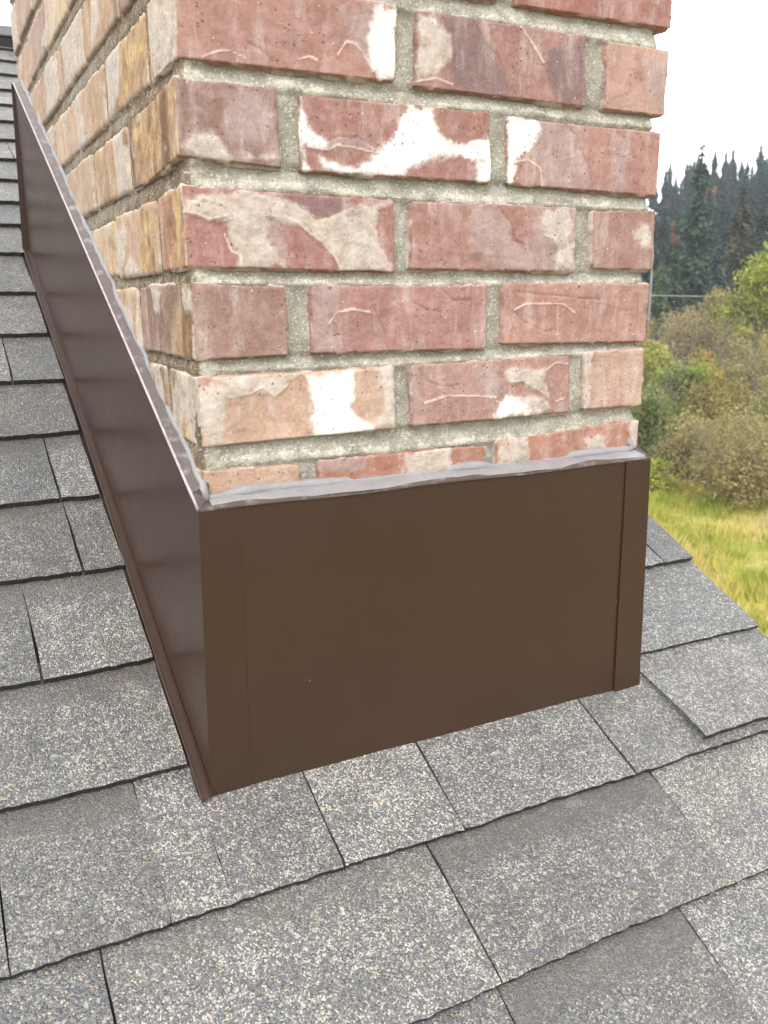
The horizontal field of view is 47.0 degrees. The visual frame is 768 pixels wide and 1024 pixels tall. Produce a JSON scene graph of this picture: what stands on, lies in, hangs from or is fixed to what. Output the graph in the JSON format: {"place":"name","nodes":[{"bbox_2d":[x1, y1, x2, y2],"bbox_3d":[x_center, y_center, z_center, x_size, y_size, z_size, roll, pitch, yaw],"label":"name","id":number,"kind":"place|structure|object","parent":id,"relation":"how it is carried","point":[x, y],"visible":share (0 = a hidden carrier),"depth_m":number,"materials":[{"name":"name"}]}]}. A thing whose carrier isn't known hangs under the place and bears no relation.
{"place":"outdoors","nodes":[
{"label":"outdoors","id":0,"kind":"place"},
{"bbox_2d":[0,0,767,213],"label":"sky","id":1,"kind":"structure","parent":0,"point":[716,91],"materials":[{"name":"white"}]},
{"bbox_2d":[631,214,767,636],"bbox_3d":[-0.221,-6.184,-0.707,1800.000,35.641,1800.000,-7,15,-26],"label":"ground","id":2,"kind":"structure","parent":0,"point":[765,558],"depth_m":20.37,"materials":[{"name":"plant"}]},
{"bbox_2d":[0,25,767,1023],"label":"house","id":3,"kind":"structure","parent":2,"relation":"on","point":[598,859],"depth_m":0.85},
{"bbox_2d":[10,0,671,493],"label":"chimney","id":4,"kind":"object","parent":3,"relation":"on","point":[352,238],"visible":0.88,"depth_m":0.86,"materials":[{"name":"brick"}]},
{"bbox_2d":[11,80,650,802],"bbox_3d":[-0.173,-0.268,1.314,0.550,0.856,1.061,-7,15,-26],"label":"chimney flashing","id":5,"kind":"object","parent":4,"relation":"attached to","point":[301,626],"visible":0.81,"depth_m":0.93,"materials":[{"name":"brown paint"}]},
{"bbox_2d":[647,269,652,346],"bbox_3d":[18.720,-13.250,62.604,0.257,7.600,0.187,-15,20,-46],"label":"utility pole","id":6,"kind":"object","parent":2,"relation":"on","point":[650,293],"visible":0.37,"depth_m":62.12,"materials":[{"name":"grey wood"}]},
{"bbox_2d":[651,295,702,296],"bbox_3d":[19.989,-16.482,68.139,96.151,0.442,12.484,3,14,16],"label":"power line","id":7,"kind":"object","parent":6,"relation":"attached to","point":[673,295],"visible":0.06,"depth_m":62.11,"materials":[{"name":"metal"}]},
{"bbox_2d":[642,210,659,286],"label":"conifer","id":8,"kind":"object","parent":2,"relation":"on","point":[655,240],"visible":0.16,"depth_m":99.83,"materials":[{"name":"green plant"}]},
{"bbox_2d":[648,191,658,209],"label":"conifer","id":9,"kind":"object","parent":2,"relation":"on","point":[653,203],"visible":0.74,"depth_m":182.32,"materials":[{"name":"green plant"}]},
{"bbox_2d":[646,252,670,339],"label":"conifer","id":10,"kind":"object","parent":2,"relation":"on","point":[660,283],"visible":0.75,"depth_m":72.81,"materials":[{"name":"green plant"}]},
{"bbox_2d":[636,295,682,387],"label":"shrub","id":11,"kind":"object","parent":2,"relation":"on","point":[649,333],"visible":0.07,"depth_m":47.32,"materials":[{"name":"green plant"}]},
{"bbox_2d":[648,202,674,287],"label":"conifer","id":12,"kind":"object","parent":2,"relation":"on","point":[664,245],"visible":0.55,"depth_m":97.52,"materials":[{"name":"green plant"}]},
{"bbox_2d":[655,169,669,222],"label":"conifer","id":13,"kind":"object","parent":2,"relation":"on","point":[664,191],"visible":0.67,"depth_m":151.64,"materials":[{"name":"green plant"}]},
{"bbox_2d":[649,455,680,492],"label":"shrub","id":14,"kind":"object","parent":2,"relation":"on","point":[654,472],"visible":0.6,"depth_m":25.25,"materials":[{"name":"green plant"}]},
{"bbox_2d":[635,312,695,431],"bbox_3d":[10.278,-5.532,36.035,4.633,5.170,4.122,-7,15,-26],"label":"shrub","id":15,"kind":"object","parent":2,"relation":"on","point":[662,358],"visible":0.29,"depth_m":35.45,"materials":[{"name":"green plant"}]},
{"bbox_2d":[667,175,672,202],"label":"conifer","id":16,"kind":"object","parent":2,"relation":"on","point":[670,194],"visible":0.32,"depth_m":153.27,"materials":[{"name":"green plant"}]},
{"bbox_2d":[667,163,672,187],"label":"conifer","id":17,"kind":"object","parent":2,"relation":"on","point":[669,171],"visible":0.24,"depth_m":186.91,"materials":[{"name":"green plant"}]},
{"bbox_2d":[632,343,708,458],"bbox_3d":[8.665,-3.423,29.016,3.371,4.195,2.839,-7,15,-26],"label":"shrub","id":18,"kind":"object","parent":2,"relation":"on","point":[650,413],"visible":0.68,"depth_m":28.72,"materials":[{"name":"green plant"}]},
{"bbox_2d":[668,195,675,236],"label":"conifer","id":19,"kind":"object","parent":2,"relation":"on","point":[671,213],"visible":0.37,"depth_m":132.61,"materials":[{"name":"green plant"}]},
{"bbox_2d":[664,239,684,322],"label":"conifer","id":20,"kind":"object","parent":2,"relation":"on","point":[673,286],"visible":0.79,"depth_m":77.74,"materials":[{"name":"green plant"}]},
{"bbox_2d":[668,182,680,219],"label":"conifer","id":21,"kind":"object","parent":2,"relation":"on","point":[674,191],"visible":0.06,"depth_m":144.24,"materials":[{"name":"green plant"}]},
{"bbox_2d":[668,221,681,260],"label":"maple tree","id":22,"kind":"object","parent":2,"relation":"on","point":[674,238],"visible":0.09,"depth_m":107.99,"materials":[{"name":"brown plant"}]},
{"bbox_2d":[670,196,684,255],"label":"conifer","id":23,"kind":"object","parent":2,"relation":"on","point":[677,230],"visible":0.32,"depth_m":116.05,"materials":[{"name":"green plant"}]},
{"bbox_2d":[673,186,683,218],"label":"conifer","id":24,"kind":"object","parent":2,"relation":"on","point":[679,202],"visible":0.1,"depth_m":140.88,"materials":[{"name":"green plant"}]},
{"bbox_2d":[646,298,714,364],"bbox_3d":[19.286,-11.372,58.133,5.995,5.688,6.155,-7,15,-26],"label":"shrub","id":25,"kind":"object","parent":2,"relation":"on","point":[696,317],"visible":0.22,"depth_m":57.44,"materials":[{"name":"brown plant"}]},
{"bbox_2d":[678,181,682,205],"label":"conifer","id":26,"kind":"object","parent":2,"relation":"on","point":[680,189],"visible":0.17,"depth_m":157.12,"materials":[{"name":"green plant"}]},
{"bbox_2d":[644,341,719,443],"bbox_3d":[10.900,-4.266,32.765,3.038,4.263,2.770,-7,15,-26],"label":"shrub","id":27,"kind":"object","parent":2,"relation":"on","point":[676,383],"visible":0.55,"depth_m":32.39,"materials":[{"name":"green plant"}]},
{"bbox_2d":[680,170,689,222],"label":"conifer","id":28,"kind":"object","parent":2,"relation":"on","point":[684,195],"visible":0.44,"depth_m":152.54,"materials":[{"name":"green plant"}]},
{"bbox_2d":[680,197,689,242],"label":"conifer","id":29,"kind":"object","parent":2,"relation":"on","point":[686,209],"visible":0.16,"depth_m":126.14,"materials":[{"name":"green plant"}]},
{"bbox_2d":[682,161,689,186],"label":"conifer","id":30,"kind":"object","parent":2,"relation":"on","point":[686,169],"visible":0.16,"depth_m":190.68,"materials":[{"name":"green plant"}]},
{"bbox_2d":[680,175,694,224],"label":"conifer","id":31,"kind":"object","parent":2,"relation":"on","point":[691,194],"visible":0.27,"depth_m":128.88,"materials":[{"name":"green plant"}]},
{"bbox_2d":[684,163,692,187],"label":"conifer","id":32,"kind":"object","parent":2,"relation":"on","point":[689,170],"visible":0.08,"depth_m":156.00,"materials":[{"name":"green plant"}]},
{"bbox_2d":[644,405,737,487],"bbox_3d":[9.073,-2.009,26.269,2.811,2.678,3.291,6,15,25],"label":"shrub","id":33,"kind":"object","parent":2,"relation":"on","point":[684,448],"visible":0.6,"depth_m":26.15,"materials":[{"name":"green plant"}]},
{"bbox_2d":[667,144,716,321],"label":"conifer","id":34,"kind":"object","parent":2,"relation":"on","point":[697,232],"visible":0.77,"depth_m":79.77,"materials":[{"name":"green plant"}]},
{"bbox_2d":[692,158,696,195],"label":"conifer","id":35,"kind":"object","parent":2,"relation":"on","point":[693,165],"visible":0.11,"depth_m":174.80,"materials":[{"name":"green plant"}]},
{"bbox_2d":[652,295,739,406],"bbox_3d":[15.656,-8.017,44.583,5.069,5.842,5.385,2,14,9],"label":"shrub","id":36,"kind":"object","parent":2,"relation":"on","point":[699,340],"visible":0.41,"depth_m":43.88,"materials":[{"name":"brown plant"}]},
{"bbox_2d":[650,396,767,513],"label":"shrub","id":37,"kind":"object","parent":2,"relation":"on","point":[747,469],"visible":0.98,"depth_m":22.91,"materials":[{"name":"green plant"}]},
{"bbox_2d":[705,174,713,211],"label":"conifer","id":38,"kind":"object","parent":2,"relation":"on","point":[709,198],"visible":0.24,"depth_m":127.06,"materials":[{"name":"green plant"}]},
{"bbox_2d":[704,186,717,201],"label":"maple tree","id":39,"kind":"object","parent":2,"relation":"on","point":[713,190],"visible":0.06,"depth_m":133.65,"materials":[{"name":"orange plant"}]},
{"bbox_2d":[704,202,721,260],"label":"conifer","id":40,"kind":"object","parent":2,"relation":"on","point":[709,209],"visible":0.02,"depth_m":91.29,"materials":[{"name":"green plant"}]},
{"bbox_2d":[699,235,727,335],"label":"conifer","id":41,"kind":"object","parent":2,"relation":"on","point":[714,278],"visible":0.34,"depth_m":73.11,"materials":[{"name":"green plant"}]},
{"bbox_2d":[681,285,747,355],"bbox_3d":[21.081,-11.367,55.373,6.439,6.894,4.780,-7,15,-26],"label":"shrub","id":42,"kind":"object","parent":2,"relation":"on","point":[713,300],"visible":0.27,"depth_m":55.24,"materials":[{"name":"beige plant"}]},
{"bbox_2d":[680,334,749,422],"bbox_3d":[13.076,-5.434,36.336,3.035,4.875,3.604,-1,14,-3],"label":"shrub","id":43,"kind":"object","parent":2,"relation":"on","point":[708,361],"visible":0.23,"depth_m":35.81,"materials":[{"name":"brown plant"}]},
{"bbox_2d":[709,149,720,187],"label":"conifer","id":44,"kind":"object","parent":2,"relation":"on","point":[714,165],"visible":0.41,"depth_m":173.62,"materials":[{"name":"green plant"}]},
{"bbox_2d":[711,201,718,217],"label":"conifer","id":45,"kind":"object","parent":2,"relation":"on","point":[714,202],"visible":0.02,"depth_m":112.61,"materials":[{"name":"green plant"}]},
{"bbox_2d":[713,171,720,186],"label":"conifer","id":46,"kind":"object","parent":2,"relation":"on","point":[717,181],"visible":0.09,"depth_m":143.78,"materials":[{"name":"green plant"}]},
{"bbox_2d":[667,364,767,451],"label":"shrub","id":47,"kind":"object","parent":2,"relation":"on","point":[706,397],"visible":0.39,"depth_m":31.38,"materials":[{"name":"green plant"}]},
{"bbox_2d":[714,172,730,218],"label":"conifer","id":48,"kind":"object","parent":2,"relation":"on","point":[720,192],"visible":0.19,"depth_m":122.55,"materials":[{"name":"green plant"}]},
{"bbox_2d":[720,150,727,180],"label":"conifer","id":49,"kind":"object","parent":2,"relation":"on","point":[723,168],"visible":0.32,"depth_m":184.96,"materials":[{"name":"green plant"}]},
{"bbox_2d":[717,193,733,252],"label":"conifer","id":50,"kind":"object","parent":2,"relation":"on","point":[724,230],"visible":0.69,"depth_m":110.84,"materials":[{"name":"green plant"}]},
{"bbox_2d":[724,163,730,187],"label":"conifer","id":51,"kind":"object","parent":2,"relation":"on","point":[728,172],"visible":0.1,"depth_m":160.48,"materials":[{"name":"green plant"}]},
{"bbox_2d":[723,149,737,181],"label":"conifer","id":52,"kind":"object","parent":2,"relation":"on","point":[731,162],"visible":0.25,"depth_m":179.18,"materials":[{"name":"green plant"}]},
{"bbox_2d":[726,160,737,220],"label":"conifer","id":53,"kind":"object","parent":2,"relation":"on","point":[730,184],"visible":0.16,"depth_m":140.72,"materials":[{"name":"green plant"}]},
{"bbox_2d":[728,169,737,224],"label":"conifer","id":54,"kind":"object","parent":2,"relation":"on","point":[733,193],"visible":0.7,"depth_m":138.09,"materials":[{"name":"green plant"}]},
{"bbox_2d":[728,179,742,241],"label":"conifer","id":55,"kind":"object","parent":2,"relation":"on","point":[739,194],"visible":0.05,"depth_m":115.06,"materials":[{"name":"green plant"}]},
{"bbox_2d":[707,232,767,359],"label":"maple tree","id":56,"kind":"object","parent":2,"relation":"on","point":[755,274],"visible":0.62,"depth_m":50.33,"materials":[{"name":"green plant"}]},
{"bbox_2d":[720,179,758,306],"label":"conifer","id":57,"kind":"object","parent":2,"relation":"on","point":[740,246],"visible":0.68,"depth_m":82.40,"materials":[{"name":"green plant"}]},
{"bbox_2d":[736,166,743,201],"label":"conifer","id":58,"kind":"object","parent":2,"relation":"on","point":[740,178],"visible":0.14,"depth_m":151.33,"materials":[{"name":"green plant"}]},
{"bbox_2d":[713,300,767,398],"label":"shrub","id":59,"kind":"object","parent":2,"relation":"on","point":[748,332],"visible":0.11,"depth_m":46.05,"materials":[{"name":"green plant"}]},
{"bbox_2d":[736,160,744,187],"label":"conifer","id":60,"kind":"object","parent":2,"relation":"on","point":[739,172],"visible":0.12,"depth_m":177.29,"materials":[{"name":"green plant"}]},
{"bbox_2d":[714,320,767,429],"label":"shrub","id":61,"kind":"object","parent":2,"relation":"on","point":[734,373],"visible":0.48,"depth_m":37.07,"materials":[{"name":"beige plant"}]},
{"bbox_2d":[732,161,750,214],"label":"conifer","id":62,"kind":"object","parent":2,"relation":"on","point":[746,170],"visible":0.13,"depth_m":131.44,"materials":[{"name":"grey plant"}]},
{"bbox_2d":[717,311,767,406],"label":"shrub","id":63,"kind":"object","parent":2,"relation":"on","point":[759,350],"visible":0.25,"depth_m":42.11,"materials":[{"name":"beige plant"}]},
{"bbox_2d":[722,359,767,468],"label":"shrub","id":64,"kind":"object","parent":2,"relation":"on","point":[762,411],"visible":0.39,"depth_m":29.37,"materials":[{"name":"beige plant"}]},
{"bbox_2d":[747,193,752,240],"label":"conifer","id":65,"kind":"object","parent":2,"relation":"on","point":[749,202],"visible":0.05,"depth_m":116.81,"materials":[{"name":"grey plant"}]},
{"bbox_2d":[746,176,756,230],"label":"conifer","id":66,"kind":"object","parent":2,"relation":"on","point":[752,198],"visible":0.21,"depth_m":122.30,"materials":[{"name":"grey plant"}]},
{"bbox_2d":[748,165,754,189],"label":"conifer","id":67,"kind":"object","parent":2,"relation":"on","point":[752,171],"visible":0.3,"depth_m":169.14,"materials":[{"name":"grey plant"}]},
{"bbox_2d":[753,156,761,191],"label":"conifer","id":68,"kind":"object","parent":2,"relation":"on","point":[755,175],"visible":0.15,"depth_m":151.68,"materials":[{"name":"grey plant"}]},
{"bbox_2d":[749,170,767,239],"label":"conifer","id":69,"kind":"object","parent":2,"relation":"on","point":[753,235],"visible":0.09,"depth_m":110.90,"materials":[{"name":"grey plant"}]},
{"bbox_2d":[752,143,764,188],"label":"conifer","id":70,"kind":"object","parent":2,"relation":"on","point":[760,152],"visible":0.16,"depth_m":167.69,"materials":[{"name":"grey plant"}]},
{"bbox_2d":[752,189,767,288],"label":"conifer","id":71,"kind":"object","parent":2,"relation":"on","point":[762,223],"visible":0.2,"depth_m":89.97,"materials":[{"name":"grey plant"}]},
{"bbox_2d":[752,202,767,295],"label":"conifer","id":72,"kind":"object","parent":2,"relation":"on","point":[761,240],"visible":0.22,"depth_m":85.26,"materials":[{"name":"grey plant"}]},
{"bbox_2d":[753,159,766,209],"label":"conifer","id":73,"kind":"object","parent":2,"relation":"on","point":[761,175],"visible":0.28,"depth_m":136.31,"materials":[{"name":"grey plant"}]},
{"bbox_2d":[763,153,767,187],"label":"conifer","id":74,"kind":"object","parent":2,"relation":"on","point":[766,166],"visible":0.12,"depth_m":154.84,"materials":[{"name":"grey plant"}]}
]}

